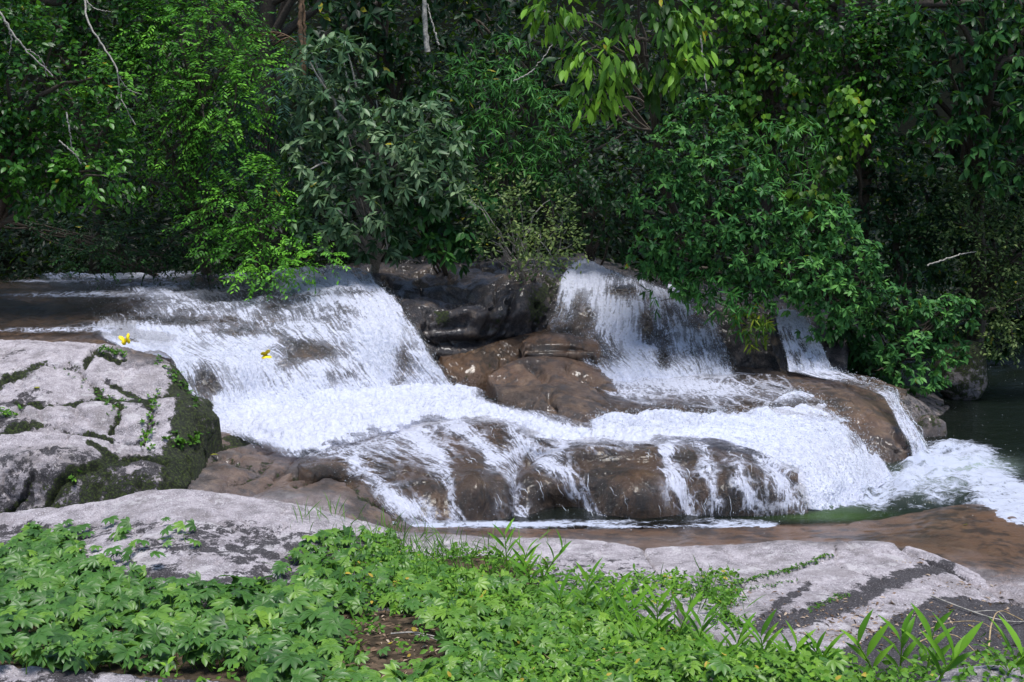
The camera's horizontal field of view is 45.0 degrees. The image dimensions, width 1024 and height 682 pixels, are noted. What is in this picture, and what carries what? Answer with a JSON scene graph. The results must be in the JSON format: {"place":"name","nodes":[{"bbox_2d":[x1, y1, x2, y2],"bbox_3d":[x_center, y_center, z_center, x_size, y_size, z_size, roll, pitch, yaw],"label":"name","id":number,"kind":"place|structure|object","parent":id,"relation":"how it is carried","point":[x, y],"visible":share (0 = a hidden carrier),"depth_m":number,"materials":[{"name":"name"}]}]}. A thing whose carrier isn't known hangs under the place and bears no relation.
{"place":"outdoors","nodes":[
{"label":"outdoors","id":0,"kind":"place"},
{"bbox_2d":[118,333,129,344],"bbox_3d":[-3.665,-0.019,11.693,0.112,0.114,0.048,-1,8,-8],"label":"butterfly","id":1,"kind":"object","parent":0,"point":[124,340],"visible":1,"depth_m":11.69,"materials":[{"name":"yellow"}]},
{"bbox_2d":[0,267,306,341],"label":"river water","id":2,"kind":"structure","parent":0,"point":[102,294],"depth_m":16.49,"materials":[{"name":"white liquid"}]},
{"bbox_2d":[261,349,271,358],"bbox_3d":[-2.366,0.123,11.910,0.111,0.091,0.060,0,8,0],"label":"butterfly","id":3,"kind":"object","parent":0,"point":[265,353],"visible":1,"depth_m":11.91,"materials":[{"name":"yellow"}]},
{"bbox_2d":[0,0,1023,681],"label":"ground","id":4,"kind":"structure","parent":0,"point":[202,670],"depth_m":23.70,"materials":[{"name":"soil"}]},
{"bbox_2d":[0,0,152,231],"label":"tree","id":5,"kind":"object","parent":4,"relation":"on","point":[15,174],"visible":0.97,"depth_m":15.15,"materials":[{"name":"green plant"}]},
{"bbox_2d":[0,11,52,76],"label":"liana","id":6,"kind":"object","parent":5,"relation":"hanging from","point":[8,27],"visible":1,"depth_m":14.19,"materials":[{"name":"grey plant"}]},
{"bbox_2d":[58,112,80,163],"bbox_3d":[-5.285,-2.417,14.744,0.231,0.618,0.123,0,8,0],"label":"liana","id":7,"kind":"object","parent":5,"relation":"hanging from","point":[70,138],"visible":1,"depth_m":14.71,"materials":[{"name":"grey plant"}]},
{"bbox_2d":[84,0,141,124],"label":"liana","id":8,"kind":"object","parent":5,"relation":"hanging from","point":[93,32],"visible":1,"depth_m":15.36,"materials":[{"name":"grey plant"}]},
{"bbox_2d":[0,0,206,278],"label":"tree","id":9,"kind":"object","parent":4,"relation":"on","point":[67,9],"visible":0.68,"depth_m":16.56,"materials":[{"name":"green plant"}]},
{"bbox_2d":[0,665,219,681],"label":"rock","id":10,"kind":"object","parent":4,"relation":"on","point":[10,673],"visible":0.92,"depth_m":5.43,"materials":[{"name":"stone"}]},
{"bbox_2d":[0,339,222,512],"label":"rock outcrop","id":11,"kind":"object","parent":4,"relation":"on","point":[58,429],"visible":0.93,"depth_m":11.58,"materials":[{"name":"stone"}]},
{"bbox_2d":[68,0,305,280],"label":"tree","id":12,"kind":"object","parent":4,"relation":"on","point":[193,107],"visible":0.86,"depth_m":16.33,"materials":[{"name":"green plant"}]},
{"bbox_2d":[0,267,395,367],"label":"river bed rock","id":13,"kind":"object","parent":4,"relation":"on","point":[54,336],"visible":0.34,"depth_m":16.06,"materials":[{"name":"stone"}]},
{"bbox_2d":[0,191,252,292],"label":"shrub","id":14,"kind":"object","parent":13,"relation":"on","point":[121,249],"visible":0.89,"depth_m":16.90,"materials":[{"name":"green plant"}]},
{"bbox_2d":[0,489,406,612],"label":"rock slab","id":15,"kind":"object","parent":4,"relation":"on","point":[237,535],"visible":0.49,"depth_m":8.80,"materials":[{"name":"stone"}]},
{"bbox_2d":[37,275,447,450],"bbox_3d":[-3.709,0.107,16.457,4.121,1.851,6.535,-5,9,-30],"label":"fall rock","id":16,"kind":"object","parent":4,"relation":"on","point":[329,350],"visible":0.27,"depth_m":15.20,"materials":[{"name":"stone"}]},
{"bbox_2d":[39,263,454,427],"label":"waterfall","id":17,"kind":"structure","parent":16,"relation":"on","point":[378,332],"depth_m":14.94,"materials":[{"name":"white liquid"}]},
{"bbox_2d":[187,432,297,496],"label":"wet rock","id":18,"kind":"object","parent":4,"relation":"on","point":[237,465],"visible":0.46,"depth_m":11.81,"materials":[{"name":"stone"}]},
{"bbox_2d":[159,149,350,303],"bbox_3d":[-3.674,-1.028,16.726,2.101,3.100,3.458,-4,9,-25],"label":"shrub","id":19,"kind":"object","parent":4,"relation":"on","point":[262,244],"visible":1,"depth_m":16.02,"materials":[{"name":"green plant"}]},
{"bbox_2d":[169,27,348,240],"bbox_3d":[-3.348,-1.938,17.038,2.275,4.776,2.291,6,10,34],"label":"fern tree","id":20,"kind":"object","parent":4,"relation":"on","point":[267,151],"visible":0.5,"depth_m":16.72,"materials":[{"name":"green plant"}]},
{"bbox_2d":[248,31,296,46],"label":"dead frond","id":21,"kind":"object","parent":20,"relation":"attached to","point":[280,33],"visible":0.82,"depth_m":16.59,"materials":[{"name":"brown plant"}]},
{"bbox_2d":[297,0,306,74],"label":"palm stem","id":22,"kind":"object","parent":4,"relation":"on","point":[301,15],"visible":0.74,"depth_m":16.77,"materials":[{"name":"brown plant"}]},
{"bbox_2d":[144,0,496,254],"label":"tree","id":23,"kind":"object","parent":4,"relation":"on","point":[266,6],"visible":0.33,"depth_m":19.58,"materials":[{"name":"green plant"}]},
{"bbox_2d":[252,455,414,529],"bbox_3d":[-1.692,2.139,11.638,1.947,1.824,2.227,0,8,0],"label":"wet rock","id":24,"kind":"object","parent":4,"relation":"on","point":[358,497],"visible":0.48,"depth_m":11.09,"materials":[{"name":"stone"}]},
{"bbox_2d":[262,29,477,272],"bbox_3d":[-1.723,-1.810,16.806,2.733,4.651,2.776,4,9,29],"label":"tree","id":25,"kind":"object","parent":4,"relation":"on","point":[374,179],"visible":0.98,"depth_m":16.14,"materials":[{"name":"green plant"}]},
{"bbox_2d":[302,0,471,261],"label":"tree","id":26,"kind":"object","parent":4,"relation":"on","point":[377,35],"visible":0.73,"depth_m":17.20,"materials":[{"name":"green plant"}]},
{"bbox_2d":[391,632,436,640],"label":"dry twig","id":27,"kind":"object","parent":4,"relation":"on","point":[417,633],"visible":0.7,"depth_m":6.59,"materials":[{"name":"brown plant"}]},
{"bbox_2d":[0,344,851,633],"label":"seam plants","id":28,"kind":"object","parent":4,"relation":"on","point":[726,612],"visible":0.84,"depth_m":10.78,"materials":[{"name":"green plant"}]},
{"bbox_2d":[0,515,861,681],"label":"ground cover","id":29,"kind":"object","parent":4,"relation":"on","point":[93,602],"visible":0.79,"depth_m":6.64,"materials":[{"name":"green plant"}]},
{"bbox_2d":[422,0,439,52],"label":"slim tree","id":30,"kind":"object","parent":4,"relation":"on","point":[425,28],"visible":1,"depth_m":16.76,"materials":[{"name":"grey plant"}]},
{"bbox_2d":[374,176,498,278],"bbox_3d":[-0.805,-0.956,17.361,1.670,2.771,2.372,3,8,19],"label":"shrub","id":31,"kind":"object","parent":4,"relation":"on","point":[433,235],"visible":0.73,"depth_m":16.48,"materials":[{"name":"green plant"}]},
{"bbox_2d":[333,253,585,367],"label":"dark cliff","id":32,"kind":"structure","parent":4,"relation":"on","point":[482,303],"depth_m":16.69,"materials":[{"name":"stone"}]},
{"bbox_2d":[486,518,521,570],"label":"leafy shoot","id":33,"kind":"object","parent":4,"relation":"on","point":[499,541],"visible":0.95,"depth_m":8.45,"materials":[{"name":"green plant"}]},
{"bbox_2d":[423,32,593,259],"bbox_3d":[-0.028,-1.919,17.307,1.941,4.720,1.980,-8,11,-43],"label":"tree","id":34,"kind":"object","parent":4,"relation":"on","point":[504,154],"visible":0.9,"depth_m":16.90,"materials":[{"name":"green plant"}]},
{"bbox_2d":[0,0,1023,377],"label":"forest","id":35,"kind":"object","parent":4,"relation":"on","point":[34,260],"visible":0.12,"depth_m":21.54,"materials":[{"name":"green plant"}]},
{"bbox_2d":[258,494,765,647],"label":"grass","id":36,"kind":"structure","parent":4,"relation":"on","point":[462,547],"depth_m":8.61,"materials":[{"name":"green plant"}]},
{"bbox_2d":[454,162,591,290],"bbox_3d":[-0.081,-0.936,16.918,1.734,2.998,3.281,-2,8,-16],"label":"shrub","id":37,"kind":"object","parent":4,"relation":"on","point":[521,262],"visible":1,"depth_m":15.97,"materials":[{"name":"green plant"}]},
{"bbox_2d":[507,539,540,572],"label":"leafy shoot","id":38,"kind":"object","parent":4,"relation":"on","point":[528,554],"visible":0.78,"depth_m":8.41,"materials":[{"name":"green plant"}]},
{"bbox_2d":[509,547,543,583],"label":"leafy shoot","id":39,"kind":"object","parent":4,"relation":"on","point":[522,568],"visible":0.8,"depth_m":8.18,"materials":[{"name":"green plant"}]},
{"bbox_2d":[397,531,680,634],"bbox_3d":[-0.221,2.246,9.146,2.826,1.616,3.461,0,8,0],"label":"rock slab","id":40,"kind":"object","parent":4,"relation":"on","point":[618,558],"visible":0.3,"depth_m":9.27,"materials":[{"name":"stone"}]},
{"bbox_2d":[538,529,570,578],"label":"leafy shoot","id":41,"kind":"object","parent":40,"relation":"on","point":[563,549],"visible":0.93,"depth_m":8.31,"materials":[{"name":"green plant"}]},
{"bbox_2d":[404,0,712,254],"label":"tree","id":42,"kind":"object","parent":4,"relation":"on","point":[546,63],"visible":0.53,"depth_m":17.73,"materials":[{"name":"green plant"}]},
{"bbox_2d":[539,570,577,612],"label":"leafy shoot","id":43,"kind":"object","parent":4,"relation":"on","point":[562,587],"visible":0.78,"depth_m":7.27,"materials":[{"name":"green plant"}]},
{"bbox_2d":[143,523,1023,681],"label":"herbs","id":44,"kind":"object","parent":4,"relation":"on","point":[868,674],"visible":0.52,"depth_m":6.50,"materials":[{"name":"green plant"}]},
{"bbox_2d":[522,116,653,265],"bbox_3d":[1.309,-1.214,17.430,1.502,3.860,2.131,6,10,38],"label":"shrub","id":45,"kind":"object","parent":4,"relation":"on","point":[595,195],"visible":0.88,"depth_m":16.98,"materials":[{"name":"green plant"}]},
{"bbox_2d":[570,557,607,606],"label":"leafy shoot","id":46,"kind":"object","parent":4,"relation":"on","point":[592,589],"visible":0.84,"depth_m":7.45,"materials":[{"name":"green plant"}]},
{"bbox_2d":[587,570,633,611],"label":"leafy shoot","id":47,"kind":"object","parent":4,"relation":"on","point":[619,586],"visible":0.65,"depth_m":7.26,"materials":[{"name":"green plant"}]},
{"bbox_2d":[518,0,717,241],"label":"tree","id":48,"kind":"object","parent":4,"relation":"on","point":[658,84],"visible":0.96,"depth_m":14.41,"materials":[{"name":"green plant"}]},
{"bbox_2d":[513,45,551,80],"bbox_3d":[0.283,-3.659,16.261,0.536,0.488,0.089,-1,8,-10],"label":"liana","id":49,"kind":"object","parent":48,"relation":"hanging from","point":[534,68],"visible":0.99,"depth_m":16.27,"materials":[{"name":"grey plant"}]},
{"bbox_2d":[608,581,649,624],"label":"leafy shoot","id":50,"kind":"object","parent":4,"relation":"on","point":[634,604],"visible":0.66,"depth_m":6.98,"materials":[{"name":"green plant"}]},
{"bbox_2d":[619,605,660,647],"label":"leafy shoot","id":51,"kind":"object","parent":4,"relation":"on","point":[634,631],"visible":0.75,"depth_m":6.66,"materials":[{"name":"green plant"}]},
{"bbox_2d":[546,276,734,376],"bbox_3d":[1.706,0.005,16.633,2.657,1.797,2.603,0,8,0],"label":"fall rock","id":52,"kind":"object","parent":4,"relation":"on","point":[648,323],"visible":0.3,"depth_m":16.57,"materials":[{"name":"stone"}]},
{"bbox_2d":[546,258,739,384],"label":"waterfall","id":53,"kind":"structure","parent":52,"relation":"on","point":[590,276],"depth_m":16.36,"materials":[{"name":"white liquid"}]},
{"bbox_2d":[637,581,676,635],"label":"leafy shoot","id":54,"kind":"object","parent":4,"relation":"on","point":[662,610],"visible":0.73,"depth_m":7.01,"materials":[{"name":"green plant"}]},
{"bbox_2d":[667,590,703,639],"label":"leafy shoot","id":55,"kind":"object","parent":4,"relation":"on","point":[694,602],"visible":0.76,"depth_m":7.04,"materials":[{"name":"green plant"}]},
{"bbox_2d":[675,603,719,641],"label":"leafy shoot","id":56,"kind":"object","parent":4,"relation":"on","point":[705,625],"visible":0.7,"depth_m":6.92,"materials":[{"name":"green plant"}]},
{"bbox_2d":[599,376,800,438],"bbox_3d":[2.176,1.371,14.930,3.398,1.610,2.580,-1,8,-8],"label":"stream rock","id":57,"kind":"object","parent":4,"relation":"on","point":[734,408],"visible":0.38,"depth_m":14.59,"materials":[{"name":"stone"}]},
{"bbox_2d":[595,372,809,436],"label":"thin water","id":58,"kind":"structure","parent":57,"relation":"on","point":[696,384],"depth_m":15.03,"materials":[{"name":"white liquid"}]},
{"bbox_2d":[398,504,1023,607],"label":"rock shelf","id":59,"kind":"object","parent":4,"relation":"on","point":[986,543],"visible":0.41,"depth_m":10.55,"materials":[{"name":"stone"}]},
{"bbox_2d":[695,631,739,656],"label":"leafy shoot","id":60,"kind":"object","parent":4,"relation":"on","point":[730,649],"visible":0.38,"depth_m":6.50,"materials":[{"name":"green plant"}]},
{"bbox_2d":[594,259,889,372],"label":"dark cliff","id":61,"kind":"structure","parent":4,"relation":"on","point":[835,355],"depth_m":16.83,"materials":[{"name":"stone"}]},
{"bbox_2d":[638,262,778,354],"bbox_3d":[3.221,-0.441,16.447,3.139,1.350,1.534,-8,11,-44],"label":"shrub","id":62,"kind":"object","parent":61,"relation":"on","point":[741,312],"visible":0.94,"depth_m":15.71,"materials":[{"name":"green plant"}]},
{"bbox_2d":[615,92,807,317],"bbox_3d":[2.954,-1.716,16.513,2.265,3.118,3.183,4,9,28],"label":"shrub","id":63,"kind":"object","parent":61,"relation":"on","point":[700,249],"visible":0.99,"depth_m":15.66,"materials":[{"name":"green plant"}]},
{"bbox_2d":[750,198,889,342],"bbox_3d":[4.310,-0.890,16.526,1.693,2.066,2.798,4,9,29],"label":"shrub","id":64,"kind":"object","parent":61,"relation":"on","point":[828,286],"visible":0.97,"depth_m":15.68,"materials":[{"name":"green plant"}]},
{"bbox_2d":[666,0,874,290],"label":"tree","id":65,"kind":"object","parent":4,"relation":"on","point":[765,63],"visible":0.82,"depth_m":16.81,"materials":[{"name":"green plant"}]},
{"bbox_2d":[698,438,856,522],"bbox_3d":[3.199,1.612,13.280,2.022,1.292,3.332,7,10,39],"label":"stream rock","id":66,"kind":"object","parent":4,"relation":"on","point":[713,441],"visible":0.02,"depth_m":12.84,"materials":[{"name":"stone"}]},
{"bbox_2d":[748,114,855,298],"bbox_3d":[4.106,-1.133,17.099,1.465,3.905,2.913,3,9,20],"label":"tree","id":67,"kind":"object","parent":4,"relation":"on","point":[835,167],"visible":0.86,"depth_m":15.97,"materials":[{"name":"green plant"}]},
{"bbox_2d":[798,631,838,659],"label":"leafy shoot","id":68,"kind":"object","parent":4,"relation":"on","point":[819,642],"visible":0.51,"depth_m":6.37,"materials":[{"name":"green plant"}]},
{"bbox_2d":[731,366,911,462],"bbox_3d":[3.828,1.324,14.928,2.604,1.548,3.571,0,8,0],"label":"rock ledge","id":69,"kind":"object","parent":4,"relation":"on","point":[874,411],"visible":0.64,"depth_m":14.50,"materials":[{"name":"stone"}]},
{"bbox_2d":[771,317,830,375],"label":"fall rock","id":70,"kind":"object","parent":69,"relation":"on","point":[778,348],"visible":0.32,"depth_m":16.13,"materials":[{"name":"stone"}]},
{"bbox_2d":[776,306,832,374],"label":"waterfall","id":71,"kind":"structure","parent":69,"relation":"on","point":[794,321],"depth_m":15.99,"materials":[{"name":"white liquid"}]},
{"bbox_2d":[788,363,927,454],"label":"side stream","id":72,"kind":"structure","parent":69,"relation":"on","point":[912,426],"depth_m":14.18,"materials":[{"name":"white liquid"}]},
{"bbox_2d":[640,540,1023,681],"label":"rock slab","id":73,"kind":"object","parent":4,"relation":"on","point":[868,572],"visible":0.63,"depth_m":8.52,"materials":[{"name":"stone"}]},
{"bbox_2d":[317,558,1015,677],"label":"leaf litter","id":74,"kind":"object","parent":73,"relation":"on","point":[373,649],"visible":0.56,"depth_m":7.57,"materials":[{"name":"brown plant"}]},
{"bbox_2d":[716,612,755,651],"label":"leafy shoot","id":75,"kind":"object","parent":73,"relation":"on","point":[742,635],"visible":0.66,"depth_m":6.74,"materials":[{"name":"green plant"}]},
{"bbox_2d":[739,609,783,656],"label":"leafy shoot","id":76,"kind":"object","parent":73,"relation":"on","point":[770,630],"visible":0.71,"depth_m":6.47,"materials":[{"name":"green plant"}]},
{"bbox_2d":[762,621,816,660],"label":"leafy shoot","id":77,"kind":"object","parent":73,"relation":"on","point":[802,641],"visible":0.49,"depth_m":6.39,"materials":[{"name":"green plant"}]},
{"bbox_2d":[804,631,844,661],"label":"leafy shoot","id":78,"kind":"object","parent":73,"relation":"on","point":[836,639],"visible":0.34,"depth_m":6.36,"materials":[{"name":"green plant"}]},
{"bbox_2d":[840,608,894,676],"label":"leafy shoot","id":79,"kind":"object","parent":73,"relation":"on","point":[875,639],"visible":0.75,"depth_m":6.43,"materials":[{"name":"green plant"}]},
{"bbox_2d":[876,609,919,667],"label":"leafy shoot","id":80,"kind":"object","parent":73,"relation":"on","point":[907,625],"visible":0.86,"depth_m":6.54,"materials":[{"name":"green plant"}]},
{"bbox_2d":[900,602,953,673],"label":"leafy shoot","id":81,"kind":"object","parent":73,"relation":"on","point":[926,625],"visible":0.68,"depth_m":6.45,"materials":[{"name":"green plant"}]},
{"bbox_2d":[906,611,1022,651],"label":"dry vine","id":82,"kind":"object","parent":73,"relation":"on","point":[990,626],"visible":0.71,"depth_m":7.49,"materials":[{"name":"plant"}]},
{"bbox_2d":[930,594,1023,622],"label":"dry twig","id":83,"kind":"object","parent":73,"relation":"on","point":[975,611],"visible":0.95,"depth_m":8.04,"materials":[{"name":"wood"}]},
{"bbox_2d":[777,0,953,370],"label":"tree","id":84,"kind":"object","parent":4,"relation":"on","point":[878,37],"visible":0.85,"depth_m":16.53,"materials":[{"name":"green plant"}]},
{"bbox_2d":[760,0,1023,271],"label":"tree","id":85,"kind":"object","parent":4,"relation":"on","point":[930,4],"visible":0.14,"depth_m":19.31,"materials":[{"name":"green plant"}]},
{"bbox_2d":[833,139,979,375],"bbox_3d":[5.531,-0.950,17.593,1.743,3.798,1.743,-4,9,-29],"label":"tree","id":86,"kind":"object","parent":4,"relation":"on","point":[894,198],"visible":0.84,"depth_m":17.23,"materials":[{"name":"green plant"}]},
{"bbox_2d":[873,385,948,440],"bbox_3d":[4.939,1.310,16.175,1.405,1.615,3.887,4,9,26],"label":"rock bank","id":87,"kind":"object","parent":4,"relation":"on","point":[918,405],"visible":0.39,"depth_m":15.60,"materials":[{"name":"stone"}]},
{"bbox_2d":[826,310,920,395],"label":"shrub","id":88,"kind":"object","parent":87,"relation":"on","point":[857,366],"visible":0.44,"depth_m":16.51,"materials":[{"name":"green plant"}]},
{"bbox_2d":[845,281,983,397],"bbox_3d":[5.280,-0.020,16.348,1.639,1.556,1.172,5,9,31],"label":"shrub","id":89,"kind":"object","parent":87,"relation":"on","point":[908,323],"visible":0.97,"depth_m":16.18,"materials":[{"name":"green plant"}]},
{"bbox_2d":[830,4,1023,364],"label":"tree","id":90,"kind":"object","parent":4,"relation":"on","point":[956,159],"visible":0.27,"depth_m":19.53,"materials":[{"name":"green plant"}]},
{"bbox_2d":[885,0,1023,343],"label":"tree","id":91,"kind":"object","parent":4,"relation":"on","point":[980,89],"visible":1,"depth_m":16.19,"materials":[{"name":"green plant"}]},
{"bbox_2d":[905,151,1023,367],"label":"shrub","id":92,"kind":"object","parent":4,"relation":"on","point":[995,272],"visible":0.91,"depth_m":16.85,"materials":[{"name":"green plant"}]},
{"bbox_2d":[927,251,975,265],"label":"dead branch","id":93,"kind":"object","parent":92,"relation":"attached to","point":[949,258],"visible":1,"depth_m":16.34,"materials":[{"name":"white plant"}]},
{"bbox_2d":[925,665,1023,681],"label":"rock","id":94,"kind":"object","parent":4,"relation":"on","point":[978,670],"visible":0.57,"depth_m":5.47,"materials":[{"name":"stone"}]},
{"bbox_2d":[920,612,982,680],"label":"leafy shoot","id":95,"kind":"object","parent":94,"relation":"on","point":[962,644],"visible":0.99,"depth_m":5.42,"materials":[{"name":"green plant"}]},
{"bbox_2d":[982,615,1023,675],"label":"leafy shoot","id":96,"kind":"object","parent":94,"relation":"on","point":[1017,641],"visible":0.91,"depth_m":5.42,"materials":[{"name":"green plant"}]},
{"bbox_2d":[209,377,830,455],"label":"white stream","id":97,"kind":"structure","parent":0,"point":[311,425],"depth_m":13.20,"materials":[{"name":"white liquid"}]},
{"bbox_2d":[287,332,1023,528],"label":"river water","id":98,"kind":"structure","parent":0,"point":[975,455],"depth_m":12.46,"materials":[{"name":"white liquid"}]},
{"bbox_2d":[437,329,550,399],"bbox_3d":[-0.104,0.429,16.282,1.837,1.076,1.115,-3,8,-18],"label":"wet rock","id":99,"kind":"object","parent":98,"relation":"on","point":[476,367],"visible":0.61,"depth_m":15.87,"materials":[{"name":"stone"}]},
{"bbox_2d":[297,416,807,528],"bbox_3d":[0.371,1.553,12.600,5.123,1.207,3.040,0,8,0],"label":"cascade rock","id":100,"kind":"object","parent":98,"relation":"in","point":[630,485],"visible":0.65,"depth_m":11.65,"materials":[{"name":"stone"}]},
{"bbox_2d":[299,414,805,528],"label":"cascade","id":101,"kind":"object","parent":100,"relation":"on","point":[404,506],"visible":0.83,"depth_m":11.90,"materials":[{"name":"white liquid"}]},
{"bbox_2d":[485,356,628,433],"bbox_3d":[0.765,0.890,14.920,2.260,1.189,2.669,0,8,0],"label":"smooth rock","id":102,"kind":"object","parent":98,"relation":"on","point":[564,387],"visible":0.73,"depth_m":14.77,"materials":[{"name":"stone"}]},
{"bbox_2d":[518,331,601,364],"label":"smooth rock","id":103,"kind":"object","parent":102,"relation":"on","point":[555,344],"visible":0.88,"depth_m":15.78,"materials":[{"name":"stone"}]},
{"bbox_2d":[665,385,892,510],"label":"waterfall","id":104,"kind":"structure","parent":98,"relation":"on","point":[821,459],"depth_m":12.53,"materials":[{"name":"white liquid"}]},
{"bbox_2d":[916,414,946,436],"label":"boulder","id":105,"kind":"object","parent":98,"relation":"in","point":[932,425],"visible":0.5,"depth_m":14.77,"materials":[{"name":"stone"}]},
{"bbox_2d":[934,340,987,399],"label":"boulder","id":106,"kind":"object","parent":98,"relation":"in","point":[969,381],"visible":0.65,"depth_m":16.89,"materials":[{"name":"stone"}]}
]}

